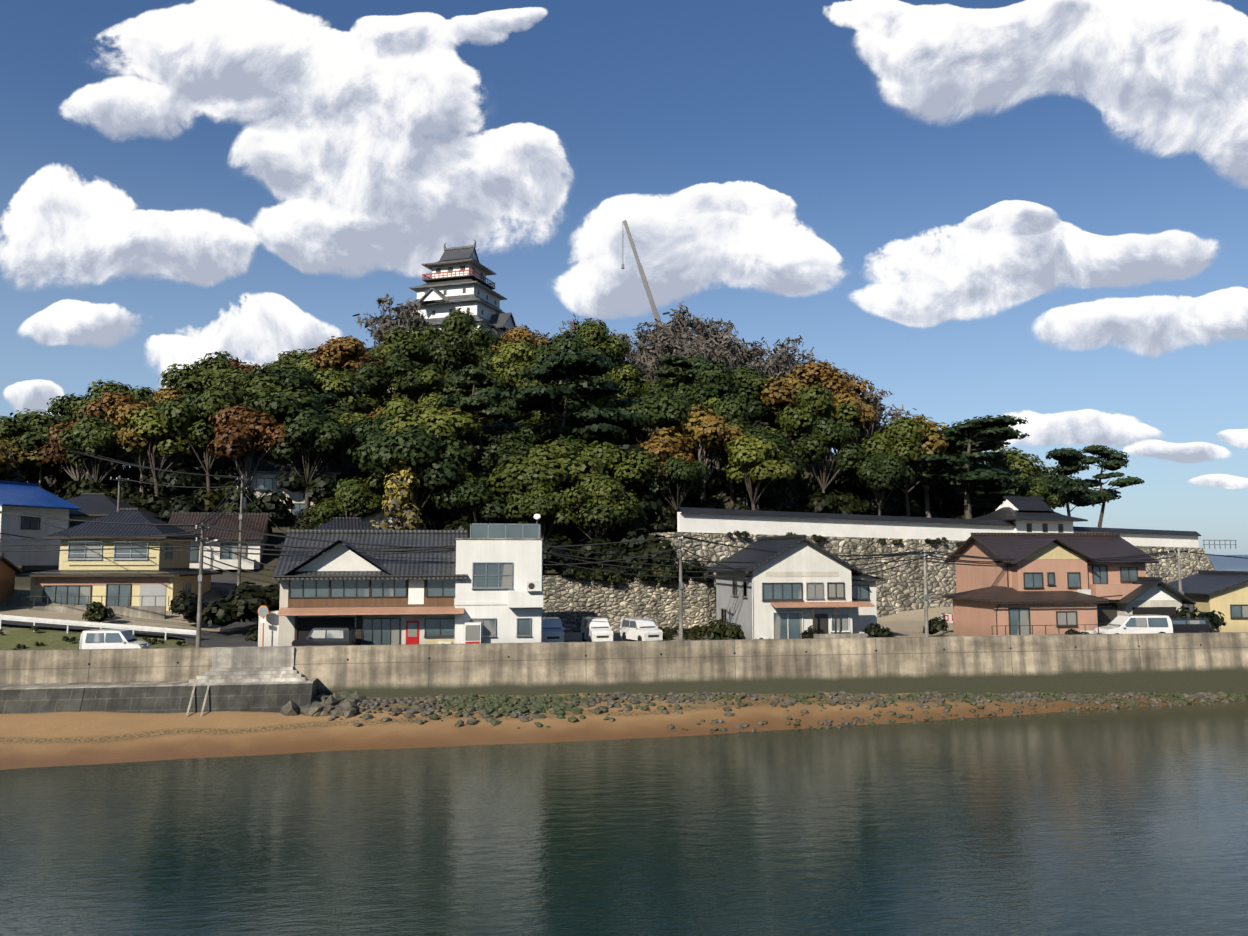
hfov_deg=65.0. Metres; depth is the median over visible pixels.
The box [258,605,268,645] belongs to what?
traffic mirror
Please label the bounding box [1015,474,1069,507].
evergreen tree
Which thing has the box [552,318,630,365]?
evergreen tree
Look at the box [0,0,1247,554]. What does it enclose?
sky
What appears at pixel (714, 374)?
evergreen tree
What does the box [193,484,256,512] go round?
bush
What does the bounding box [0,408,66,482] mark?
evergreen tree
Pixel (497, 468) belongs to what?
evergreen tree
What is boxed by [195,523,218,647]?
pole junction
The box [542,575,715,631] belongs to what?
stone wall
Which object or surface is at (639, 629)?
white kei car
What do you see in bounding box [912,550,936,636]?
pole
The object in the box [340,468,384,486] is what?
bush
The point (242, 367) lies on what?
autumn tree
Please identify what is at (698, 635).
bush
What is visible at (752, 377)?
evergreen tree
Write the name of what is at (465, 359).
evergreen tree
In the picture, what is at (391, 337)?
evergreen tree
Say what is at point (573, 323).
bare tree
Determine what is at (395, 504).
ginkgo tree
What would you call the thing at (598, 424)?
pine tree
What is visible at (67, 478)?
tree light
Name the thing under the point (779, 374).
bare tree
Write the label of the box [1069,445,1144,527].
pine tree
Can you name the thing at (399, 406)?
tree light
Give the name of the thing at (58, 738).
ground
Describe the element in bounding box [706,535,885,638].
house
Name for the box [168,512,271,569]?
red house roof
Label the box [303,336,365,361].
autumn tree
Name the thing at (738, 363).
bare tree
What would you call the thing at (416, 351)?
evergreen tree
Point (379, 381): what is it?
evergreen tree
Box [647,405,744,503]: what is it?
autumn tree
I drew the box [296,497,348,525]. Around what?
bush
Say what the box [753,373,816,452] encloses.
autumn tree
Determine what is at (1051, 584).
pink house
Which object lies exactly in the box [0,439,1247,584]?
wires
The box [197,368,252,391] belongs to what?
evergreen tree
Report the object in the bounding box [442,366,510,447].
tree light
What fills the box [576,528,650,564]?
bush
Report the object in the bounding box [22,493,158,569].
house slope
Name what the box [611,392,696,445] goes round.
evergreen tree
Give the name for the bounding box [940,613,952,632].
sign board
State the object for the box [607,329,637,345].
bare tree
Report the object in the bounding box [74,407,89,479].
autumn tree
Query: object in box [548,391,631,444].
tree light
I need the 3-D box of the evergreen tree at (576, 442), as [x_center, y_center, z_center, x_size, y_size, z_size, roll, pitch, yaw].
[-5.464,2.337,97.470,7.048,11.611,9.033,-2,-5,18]
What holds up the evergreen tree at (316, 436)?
on the ground
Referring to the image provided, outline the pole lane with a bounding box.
[236,476,247,597]
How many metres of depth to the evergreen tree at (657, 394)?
115.39 m
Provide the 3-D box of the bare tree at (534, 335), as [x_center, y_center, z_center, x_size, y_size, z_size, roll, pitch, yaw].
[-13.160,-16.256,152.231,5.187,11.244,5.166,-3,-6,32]
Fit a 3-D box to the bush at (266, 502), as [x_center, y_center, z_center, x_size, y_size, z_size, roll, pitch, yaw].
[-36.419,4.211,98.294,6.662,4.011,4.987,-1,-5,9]
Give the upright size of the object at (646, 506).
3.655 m
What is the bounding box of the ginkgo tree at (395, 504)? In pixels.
[370,453,425,529]
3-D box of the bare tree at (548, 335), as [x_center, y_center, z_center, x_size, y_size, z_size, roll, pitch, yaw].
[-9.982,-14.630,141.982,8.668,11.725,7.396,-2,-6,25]
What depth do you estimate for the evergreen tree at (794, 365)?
146.73 m
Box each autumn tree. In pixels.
[0,434,18,475]
[0,434,61,482]
[37,417,102,482]
[45,468,75,486]
[61,459,105,486]
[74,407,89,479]
[75,389,147,480]
[103,402,160,496]
[140,385,192,470]
[207,404,297,503]
[229,359,264,374]
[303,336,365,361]
[310,335,384,373]
[358,343,371,360]
[369,407,384,417]
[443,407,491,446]
[491,324,550,350]
[613,438,694,501]
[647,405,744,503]
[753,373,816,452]
[792,360,875,461]
[830,388,877,448]
[885,414,971,517]
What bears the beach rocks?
on the ground
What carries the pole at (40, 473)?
on the ground
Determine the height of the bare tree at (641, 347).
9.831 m
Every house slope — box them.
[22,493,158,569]
[242,453,341,517]
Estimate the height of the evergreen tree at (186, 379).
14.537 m
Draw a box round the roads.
[2,568,258,646]
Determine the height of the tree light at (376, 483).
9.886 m
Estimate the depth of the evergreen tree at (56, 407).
134.48 m
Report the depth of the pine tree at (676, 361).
114.38 m
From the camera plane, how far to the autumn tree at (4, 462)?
101.94 m
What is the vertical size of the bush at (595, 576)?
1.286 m
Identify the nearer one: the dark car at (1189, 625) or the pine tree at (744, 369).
the dark car at (1189, 625)
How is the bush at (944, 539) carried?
on the castle wall at (900, 589)
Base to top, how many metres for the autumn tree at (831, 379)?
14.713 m
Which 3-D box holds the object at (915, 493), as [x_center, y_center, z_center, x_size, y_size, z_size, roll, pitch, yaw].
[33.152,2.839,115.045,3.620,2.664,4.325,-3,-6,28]
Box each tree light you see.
[41,476,72,485]
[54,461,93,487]
[119,406,210,497]
[294,357,324,375]
[312,368,380,413]
[338,412,372,478]
[363,459,438,495]
[374,367,449,406]
[375,343,396,379]
[377,397,416,420]
[382,406,480,500]
[413,392,447,460]
[423,374,468,397]
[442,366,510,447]
[475,349,496,367]
[488,340,539,400]
[518,418,545,446]
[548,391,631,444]
[597,360,642,377]
[605,364,649,399]
[686,395,744,459]
[725,435,798,509]
[755,426,786,455]
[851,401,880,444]
[863,429,914,511]
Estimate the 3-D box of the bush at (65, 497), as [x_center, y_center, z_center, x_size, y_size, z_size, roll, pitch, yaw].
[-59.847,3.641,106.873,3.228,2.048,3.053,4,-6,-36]
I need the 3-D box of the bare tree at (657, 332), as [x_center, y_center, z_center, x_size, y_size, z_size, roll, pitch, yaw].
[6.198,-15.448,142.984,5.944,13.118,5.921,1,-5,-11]
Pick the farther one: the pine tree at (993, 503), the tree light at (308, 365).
the tree light at (308, 365)
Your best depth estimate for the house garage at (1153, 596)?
72.17 m
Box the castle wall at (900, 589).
[628,496,1236,617]
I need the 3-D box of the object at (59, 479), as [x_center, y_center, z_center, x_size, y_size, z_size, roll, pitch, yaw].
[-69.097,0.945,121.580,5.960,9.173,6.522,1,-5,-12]
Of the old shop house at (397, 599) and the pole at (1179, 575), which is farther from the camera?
the pole at (1179, 575)
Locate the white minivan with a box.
[1094,615,1172,633]
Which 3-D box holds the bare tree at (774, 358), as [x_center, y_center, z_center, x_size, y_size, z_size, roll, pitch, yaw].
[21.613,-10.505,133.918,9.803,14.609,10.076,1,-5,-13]
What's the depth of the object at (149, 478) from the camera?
105.41 m
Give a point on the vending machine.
(472, 632)
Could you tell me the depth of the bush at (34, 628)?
63.01 m
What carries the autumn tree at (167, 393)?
on the ground
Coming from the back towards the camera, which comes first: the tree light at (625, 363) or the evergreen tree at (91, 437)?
the tree light at (625, 363)
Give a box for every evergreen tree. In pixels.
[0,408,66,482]
[45,393,84,478]
[56,414,138,483]
[64,379,131,470]
[71,389,109,472]
[87,394,156,470]
[104,385,153,467]
[125,395,155,458]
[145,397,213,467]
[158,355,252,393]
[158,386,242,491]
[158,391,199,409]
[190,350,259,371]
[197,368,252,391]
[204,373,292,452]
[242,386,357,453]
[245,363,334,406]
[258,348,315,372]
[268,406,353,512]
[309,366,373,398]
[311,476,383,523]
[343,413,404,477]
[347,424,476,514]
[351,357,445,405]
[367,336,463,373]
[367,343,389,357]
[382,324,442,345]
[418,308,492,372]
[418,467,494,520]
[428,477,519,523]
[446,369,471,397]
[450,343,495,415]
[471,439,537,475]
[476,398,533,424]
[478,339,539,388]
[485,333,501,346]
[485,440,605,569]
[489,457,564,486]
[490,420,556,447]
[504,480,578,574]
[513,354,595,395]
[520,331,588,394]
[531,410,558,423]
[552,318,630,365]
[552,435,592,527]
[552,471,638,570]
[565,439,660,532]
[578,375,641,399]
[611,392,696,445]
[630,353,655,379]
[642,376,694,394]
[642,455,710,513]
[648,389,671,429]
[649,374,664,382]
[664,354,731,382]
[667,360,765,470]
[695,393,751,505]
[723,366,795,428]
[729,424,808,509]
[766,360,815,376]
[775,381,860,473]
[787,417,865,492]
[853,451,916,515]
[860,416,953,516]
[918,470,962,517]
[981,446,1057,478]
[997,474,1065,508]
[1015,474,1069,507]
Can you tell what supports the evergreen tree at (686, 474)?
on the ground
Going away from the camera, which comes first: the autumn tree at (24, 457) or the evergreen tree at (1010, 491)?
the autumn tree at (24, 457)
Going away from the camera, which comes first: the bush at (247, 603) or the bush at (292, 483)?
the bush at (247, 603)
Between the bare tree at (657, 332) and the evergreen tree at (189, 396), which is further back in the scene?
the bare tree at (657, 332)
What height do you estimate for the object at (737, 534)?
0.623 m
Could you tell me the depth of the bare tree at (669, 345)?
131.73 m
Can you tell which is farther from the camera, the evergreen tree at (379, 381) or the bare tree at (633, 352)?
the bare tree at (633, 352)
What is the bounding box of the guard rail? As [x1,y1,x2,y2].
[0,614,195,639]
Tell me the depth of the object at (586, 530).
93.05 m
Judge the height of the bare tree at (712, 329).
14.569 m
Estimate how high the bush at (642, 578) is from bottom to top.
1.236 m
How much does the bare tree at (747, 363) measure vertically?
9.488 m
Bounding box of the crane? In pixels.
[621,218,665,335]
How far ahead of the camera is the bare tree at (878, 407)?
121.21 m
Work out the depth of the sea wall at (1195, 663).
58.42 m
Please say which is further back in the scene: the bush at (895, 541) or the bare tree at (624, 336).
the bare tree at (624, 336)
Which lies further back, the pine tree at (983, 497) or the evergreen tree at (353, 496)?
the pine tree at (983, 497)
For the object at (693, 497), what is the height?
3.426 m
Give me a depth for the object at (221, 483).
102.99 m
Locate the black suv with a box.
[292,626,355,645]
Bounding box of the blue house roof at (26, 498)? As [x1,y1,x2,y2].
[0,480,80,565]
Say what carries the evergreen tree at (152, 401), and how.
on the ground
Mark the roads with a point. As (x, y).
(234, 634)
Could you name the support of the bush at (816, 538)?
on the castle wall at (900, 589)
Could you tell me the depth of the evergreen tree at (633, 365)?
179.03 m
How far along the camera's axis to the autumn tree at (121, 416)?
104.39 m
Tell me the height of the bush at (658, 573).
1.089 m
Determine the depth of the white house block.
61.82 m
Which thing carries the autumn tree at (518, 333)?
on the ground
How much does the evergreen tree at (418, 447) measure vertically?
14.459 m
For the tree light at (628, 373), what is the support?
on the ground
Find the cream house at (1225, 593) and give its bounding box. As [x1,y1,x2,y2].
[1167,570,1247,632]
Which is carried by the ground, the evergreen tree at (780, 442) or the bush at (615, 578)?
the evergreen tree at (780, 442)
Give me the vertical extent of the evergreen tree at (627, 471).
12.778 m
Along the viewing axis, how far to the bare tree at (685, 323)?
149.81 m
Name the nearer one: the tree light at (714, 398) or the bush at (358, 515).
the bush at (358, 515)
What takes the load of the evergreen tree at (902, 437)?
on the ground
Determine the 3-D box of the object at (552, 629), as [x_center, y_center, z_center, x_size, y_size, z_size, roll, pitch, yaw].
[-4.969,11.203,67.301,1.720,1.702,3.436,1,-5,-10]
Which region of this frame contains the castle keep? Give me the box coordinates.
[374,239,516,397]
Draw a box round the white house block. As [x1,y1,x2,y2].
[455,514,542,643]
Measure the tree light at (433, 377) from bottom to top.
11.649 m
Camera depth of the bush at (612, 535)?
88.86 m
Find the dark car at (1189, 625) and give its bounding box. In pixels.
[1170,617,1209,632]
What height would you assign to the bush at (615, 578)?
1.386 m
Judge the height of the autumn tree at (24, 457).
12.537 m
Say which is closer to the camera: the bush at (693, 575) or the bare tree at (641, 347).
the bush at (693, 575)
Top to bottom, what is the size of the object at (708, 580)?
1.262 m
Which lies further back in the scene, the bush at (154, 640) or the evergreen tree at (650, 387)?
the evergreen tree at (650, 387)
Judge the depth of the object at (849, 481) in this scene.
106.21 m
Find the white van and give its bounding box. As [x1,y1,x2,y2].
[79,629,150,648]
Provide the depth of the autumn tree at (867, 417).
114.10 m
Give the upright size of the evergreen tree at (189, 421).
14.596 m
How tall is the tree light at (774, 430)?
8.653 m
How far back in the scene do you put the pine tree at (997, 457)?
131.79 m
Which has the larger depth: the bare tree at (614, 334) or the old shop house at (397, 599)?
the bare tree at (614, 334)
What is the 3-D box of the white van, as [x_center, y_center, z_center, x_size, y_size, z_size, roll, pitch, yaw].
[-29.669,10.315,57.253,3.436,1.702,1.720,0,-5,-6]
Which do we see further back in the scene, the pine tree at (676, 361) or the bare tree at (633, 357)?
the bare tree at (633, 357)
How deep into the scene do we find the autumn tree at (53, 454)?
108.75 m
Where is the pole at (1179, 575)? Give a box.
[1167,549,1189,609]
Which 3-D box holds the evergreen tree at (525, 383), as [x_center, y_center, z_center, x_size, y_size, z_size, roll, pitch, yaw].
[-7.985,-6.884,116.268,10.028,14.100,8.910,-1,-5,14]
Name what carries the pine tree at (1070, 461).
on the ground
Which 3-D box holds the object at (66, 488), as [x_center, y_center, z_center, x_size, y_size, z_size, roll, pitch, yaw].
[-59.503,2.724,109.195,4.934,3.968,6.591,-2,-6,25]
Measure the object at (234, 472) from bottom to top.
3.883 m
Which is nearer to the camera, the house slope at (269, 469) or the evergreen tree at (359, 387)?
the house slope at (269, 469)
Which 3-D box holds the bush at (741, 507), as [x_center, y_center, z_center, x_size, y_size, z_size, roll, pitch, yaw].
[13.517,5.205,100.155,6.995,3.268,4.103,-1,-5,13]
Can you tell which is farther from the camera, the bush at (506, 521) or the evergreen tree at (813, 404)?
the evergreen tree at (813, 404)
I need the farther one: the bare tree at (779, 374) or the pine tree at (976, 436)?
the bare tree at (779, 374)
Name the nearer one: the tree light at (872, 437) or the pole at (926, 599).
the pole at (926, 599)
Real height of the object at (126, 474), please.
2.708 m
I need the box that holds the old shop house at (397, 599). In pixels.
[258,529,467,646]
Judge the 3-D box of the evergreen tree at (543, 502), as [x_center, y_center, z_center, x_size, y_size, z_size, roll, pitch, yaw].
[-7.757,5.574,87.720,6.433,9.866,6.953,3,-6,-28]
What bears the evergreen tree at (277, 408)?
on the ground
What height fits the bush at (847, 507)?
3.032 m
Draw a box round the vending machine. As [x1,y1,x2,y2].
[464,622,480,643]
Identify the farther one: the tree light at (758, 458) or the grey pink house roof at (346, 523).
the tree light at (758, 458)
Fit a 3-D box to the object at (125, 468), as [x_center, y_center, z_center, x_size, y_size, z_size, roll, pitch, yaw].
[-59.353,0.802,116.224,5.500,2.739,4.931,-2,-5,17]
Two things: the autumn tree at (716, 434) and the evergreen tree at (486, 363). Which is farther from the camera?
the evergreen tree at (486, 363)
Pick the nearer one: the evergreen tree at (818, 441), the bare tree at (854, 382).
the evergreen tree at (818, 441)
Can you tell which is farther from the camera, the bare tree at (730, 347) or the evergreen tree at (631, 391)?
the bare tree at (730, 347)
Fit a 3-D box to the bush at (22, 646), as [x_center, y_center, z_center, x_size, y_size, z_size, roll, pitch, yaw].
[-37.348,11.035,60.687,0.636,0.297,0.373,1,-5,-6]
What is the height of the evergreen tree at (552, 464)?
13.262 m
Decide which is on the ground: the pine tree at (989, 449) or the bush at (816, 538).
the pine tree at (989, 449)
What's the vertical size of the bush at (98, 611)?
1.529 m
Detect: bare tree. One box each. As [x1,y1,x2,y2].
[352,294,423,346]
[379,298,429,338]
[486,325,515,337]
[531,330,549,341]
[538,327,574,342]
[560,314,605,332]
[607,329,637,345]
[609,333,629,349]
[620,342,639,361]
[625,344,638,362]
[629,338,660,395]
[631,322,653,380]
[632,356,655,382]
[634,352,654,382]
[646,319,686,356]
[647,329,700,370]
[660,301,704,353]
[665,318,692,352]
[678,330,733,362]
[680,334,716,359]
[688,317,732,358]
[688,319,738,349]
[694,318,732,357]
[704,331,763,368]
[721,357,750,368]
[725,359,760,390]
[737,337,768,366]
[751,335,817,432]
[760,348,801,379]
[771,366,805,379]
[840,372,876,444]
[854,387,916,438]
[866,415,886,435]
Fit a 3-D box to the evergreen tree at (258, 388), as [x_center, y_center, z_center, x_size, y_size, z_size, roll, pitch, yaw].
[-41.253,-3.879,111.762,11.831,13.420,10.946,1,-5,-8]
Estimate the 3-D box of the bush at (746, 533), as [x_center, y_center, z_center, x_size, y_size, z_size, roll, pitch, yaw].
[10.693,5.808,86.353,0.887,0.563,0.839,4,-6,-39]
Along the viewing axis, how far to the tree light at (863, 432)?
135.01 m
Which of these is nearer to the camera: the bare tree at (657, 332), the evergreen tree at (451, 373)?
the evergreen tree at (451, 373)
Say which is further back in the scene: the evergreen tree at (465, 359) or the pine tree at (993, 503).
the evergreen tree at (465, 359)
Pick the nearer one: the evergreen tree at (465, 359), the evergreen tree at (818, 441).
the evergreen tree at (818, 441)
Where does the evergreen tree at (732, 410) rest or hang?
on the ground
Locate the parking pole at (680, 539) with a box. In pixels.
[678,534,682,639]
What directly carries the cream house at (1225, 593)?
on the ground
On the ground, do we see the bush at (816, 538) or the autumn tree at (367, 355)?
the autumn tree at (367, 355)
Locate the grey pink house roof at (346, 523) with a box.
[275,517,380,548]
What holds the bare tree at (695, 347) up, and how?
on the ground
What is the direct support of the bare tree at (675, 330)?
on the ground
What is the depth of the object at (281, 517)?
97.43 m
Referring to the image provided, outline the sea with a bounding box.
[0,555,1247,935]
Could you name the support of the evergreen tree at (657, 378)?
on the ground
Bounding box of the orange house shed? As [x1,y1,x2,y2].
[0,553,22,602]
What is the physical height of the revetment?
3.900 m
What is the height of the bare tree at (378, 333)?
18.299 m
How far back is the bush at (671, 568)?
78.09 m
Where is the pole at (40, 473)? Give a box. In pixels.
[38,464,41,487]
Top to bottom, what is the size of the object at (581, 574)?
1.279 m
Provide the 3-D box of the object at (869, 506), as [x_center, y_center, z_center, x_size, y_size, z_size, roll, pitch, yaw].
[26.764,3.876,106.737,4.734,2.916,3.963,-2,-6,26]
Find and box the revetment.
[0,678,316,716]
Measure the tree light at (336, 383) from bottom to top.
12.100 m
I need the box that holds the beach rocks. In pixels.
[280,690,1247,733]
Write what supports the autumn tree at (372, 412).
on the ground
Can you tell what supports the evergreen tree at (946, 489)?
on the ground
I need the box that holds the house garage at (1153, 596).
[1097,577,1195,626]
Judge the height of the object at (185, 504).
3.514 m
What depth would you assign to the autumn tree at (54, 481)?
127.41 m
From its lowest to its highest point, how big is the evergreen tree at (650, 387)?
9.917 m
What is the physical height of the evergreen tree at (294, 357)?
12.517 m
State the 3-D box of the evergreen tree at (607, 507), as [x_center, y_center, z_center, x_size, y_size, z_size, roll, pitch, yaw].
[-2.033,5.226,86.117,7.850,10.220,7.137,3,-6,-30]
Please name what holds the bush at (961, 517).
on the ground
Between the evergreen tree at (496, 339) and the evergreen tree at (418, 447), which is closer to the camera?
the evergreen tree at (418, 447)
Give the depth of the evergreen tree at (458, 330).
132.26 m
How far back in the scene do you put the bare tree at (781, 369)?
138.73 m
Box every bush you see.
[15,644,25,647]
[29,625,38,630]
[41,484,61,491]
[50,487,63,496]
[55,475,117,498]
[63,494,77,499]
[70,479,120,498]
[82,601,115,621]
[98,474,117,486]
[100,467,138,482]
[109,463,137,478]
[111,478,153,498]
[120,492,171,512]
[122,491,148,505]
[127,469,156,484]
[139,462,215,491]
[145,638,156,642]
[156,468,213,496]
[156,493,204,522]
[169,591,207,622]
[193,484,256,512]
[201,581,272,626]
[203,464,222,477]
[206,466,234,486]
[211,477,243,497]
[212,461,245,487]
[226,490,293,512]
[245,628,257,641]
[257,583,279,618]
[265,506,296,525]
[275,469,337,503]
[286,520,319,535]
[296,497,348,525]
[300,507,321,525]
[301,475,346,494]
[333,497,362,517]
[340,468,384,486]
[360,508,426,529]
[369,488,418,505]
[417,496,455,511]
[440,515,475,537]
[488,501,548,527]
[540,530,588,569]
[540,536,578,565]
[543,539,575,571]
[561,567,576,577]
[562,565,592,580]
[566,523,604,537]
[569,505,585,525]
[570,529,635,569]
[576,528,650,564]
[587,566,616,581]
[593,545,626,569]
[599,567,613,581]
[606,568,633,584]
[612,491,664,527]
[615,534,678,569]
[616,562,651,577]
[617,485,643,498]
[633,566,650,580]
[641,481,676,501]
[644,562,677,578]
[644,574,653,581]
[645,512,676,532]
[646,501,676,532]
[648,563,663,575]
[655,571,687,584]
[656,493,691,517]
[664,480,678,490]
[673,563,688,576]
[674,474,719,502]
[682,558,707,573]
[688,568,700,576]
[688,632,702,639]
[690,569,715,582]
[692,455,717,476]
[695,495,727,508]
[700,619,746,639]
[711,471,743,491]
[728,504,778,510]
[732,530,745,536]
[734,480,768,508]
[740,531,750,536]
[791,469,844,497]
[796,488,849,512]
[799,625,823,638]
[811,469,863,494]
[811,534,824,541]
[826,491,861,513]
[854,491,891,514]
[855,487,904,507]
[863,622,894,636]
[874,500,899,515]
[891,539,902,543]
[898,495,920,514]
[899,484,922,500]
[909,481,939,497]
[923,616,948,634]
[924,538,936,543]
[936,537,947,542]
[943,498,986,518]
[953,514,976,518]
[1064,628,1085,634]
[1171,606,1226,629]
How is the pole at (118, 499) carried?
on the ground
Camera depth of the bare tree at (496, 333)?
170.29 m
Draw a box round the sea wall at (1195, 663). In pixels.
[0,632,1247,697]
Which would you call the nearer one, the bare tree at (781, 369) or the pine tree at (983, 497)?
the pine tree at (983, 497)
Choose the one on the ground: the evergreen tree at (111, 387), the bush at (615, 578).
the evergreen tree at (111, 387)
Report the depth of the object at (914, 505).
110.55 m
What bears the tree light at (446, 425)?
on the ground
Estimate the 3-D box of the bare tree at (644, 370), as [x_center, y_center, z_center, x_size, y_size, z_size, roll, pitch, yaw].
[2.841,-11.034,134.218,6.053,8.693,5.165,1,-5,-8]
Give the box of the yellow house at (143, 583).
[5,508,222,618]
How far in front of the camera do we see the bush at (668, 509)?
96.25 m
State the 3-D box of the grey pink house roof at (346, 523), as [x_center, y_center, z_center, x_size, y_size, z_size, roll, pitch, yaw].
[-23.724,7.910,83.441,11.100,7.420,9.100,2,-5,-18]
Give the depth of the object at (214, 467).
107.70 m
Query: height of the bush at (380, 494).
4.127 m
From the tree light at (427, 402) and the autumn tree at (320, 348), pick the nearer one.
the tree light at (427, 402)
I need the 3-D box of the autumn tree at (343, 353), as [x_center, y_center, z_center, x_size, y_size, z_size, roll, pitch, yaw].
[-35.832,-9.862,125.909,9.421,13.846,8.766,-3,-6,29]
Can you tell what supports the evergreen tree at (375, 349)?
on the ground
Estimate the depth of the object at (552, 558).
79.20 m
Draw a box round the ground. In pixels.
[0,388,1245,769]
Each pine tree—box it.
[316,393,345,411]
[432,364,539,470]
[496,349,648,527]
[654,355,735,396]
[732,365,756,372]
[764,409,796,431]
[911,414,1029,518]
[945,433,1010,492]
[949,492,1003,514]
[956,464,1026,514]
[962,446,1006,492]
[1027,448,1095,515]
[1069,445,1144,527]
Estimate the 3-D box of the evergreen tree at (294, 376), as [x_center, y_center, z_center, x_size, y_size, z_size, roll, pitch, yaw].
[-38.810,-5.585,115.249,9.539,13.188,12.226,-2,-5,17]
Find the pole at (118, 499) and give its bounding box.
[110,476,128,510]
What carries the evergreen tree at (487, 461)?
on the ground
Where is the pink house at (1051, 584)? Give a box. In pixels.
[942,533,1158,635]
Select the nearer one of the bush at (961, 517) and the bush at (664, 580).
the bush at (664, 580)
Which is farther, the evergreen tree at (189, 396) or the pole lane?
the evergreen tree at (189, 396)
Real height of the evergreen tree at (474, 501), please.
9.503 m
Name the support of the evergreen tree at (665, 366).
on the ground
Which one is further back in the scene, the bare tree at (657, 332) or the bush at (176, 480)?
the bare tree at (657, 332)
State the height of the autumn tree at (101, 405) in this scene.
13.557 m
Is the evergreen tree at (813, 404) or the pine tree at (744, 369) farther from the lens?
the pine tree at (744, 369)
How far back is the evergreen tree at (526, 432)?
102.97 m
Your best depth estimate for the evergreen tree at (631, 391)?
115.96 m
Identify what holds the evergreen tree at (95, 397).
on the ground
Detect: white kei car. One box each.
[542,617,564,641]
[581,617,612,641]
[620,617,662,640]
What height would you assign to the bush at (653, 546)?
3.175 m
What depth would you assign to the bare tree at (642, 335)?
152.85 m
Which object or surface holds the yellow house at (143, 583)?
on the ground
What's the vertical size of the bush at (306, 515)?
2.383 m
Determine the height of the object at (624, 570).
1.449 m
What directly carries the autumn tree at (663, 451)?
on the ground
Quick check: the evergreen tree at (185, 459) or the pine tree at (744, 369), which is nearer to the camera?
the evergreen tree at (185, 459)
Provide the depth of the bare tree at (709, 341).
140.58 m

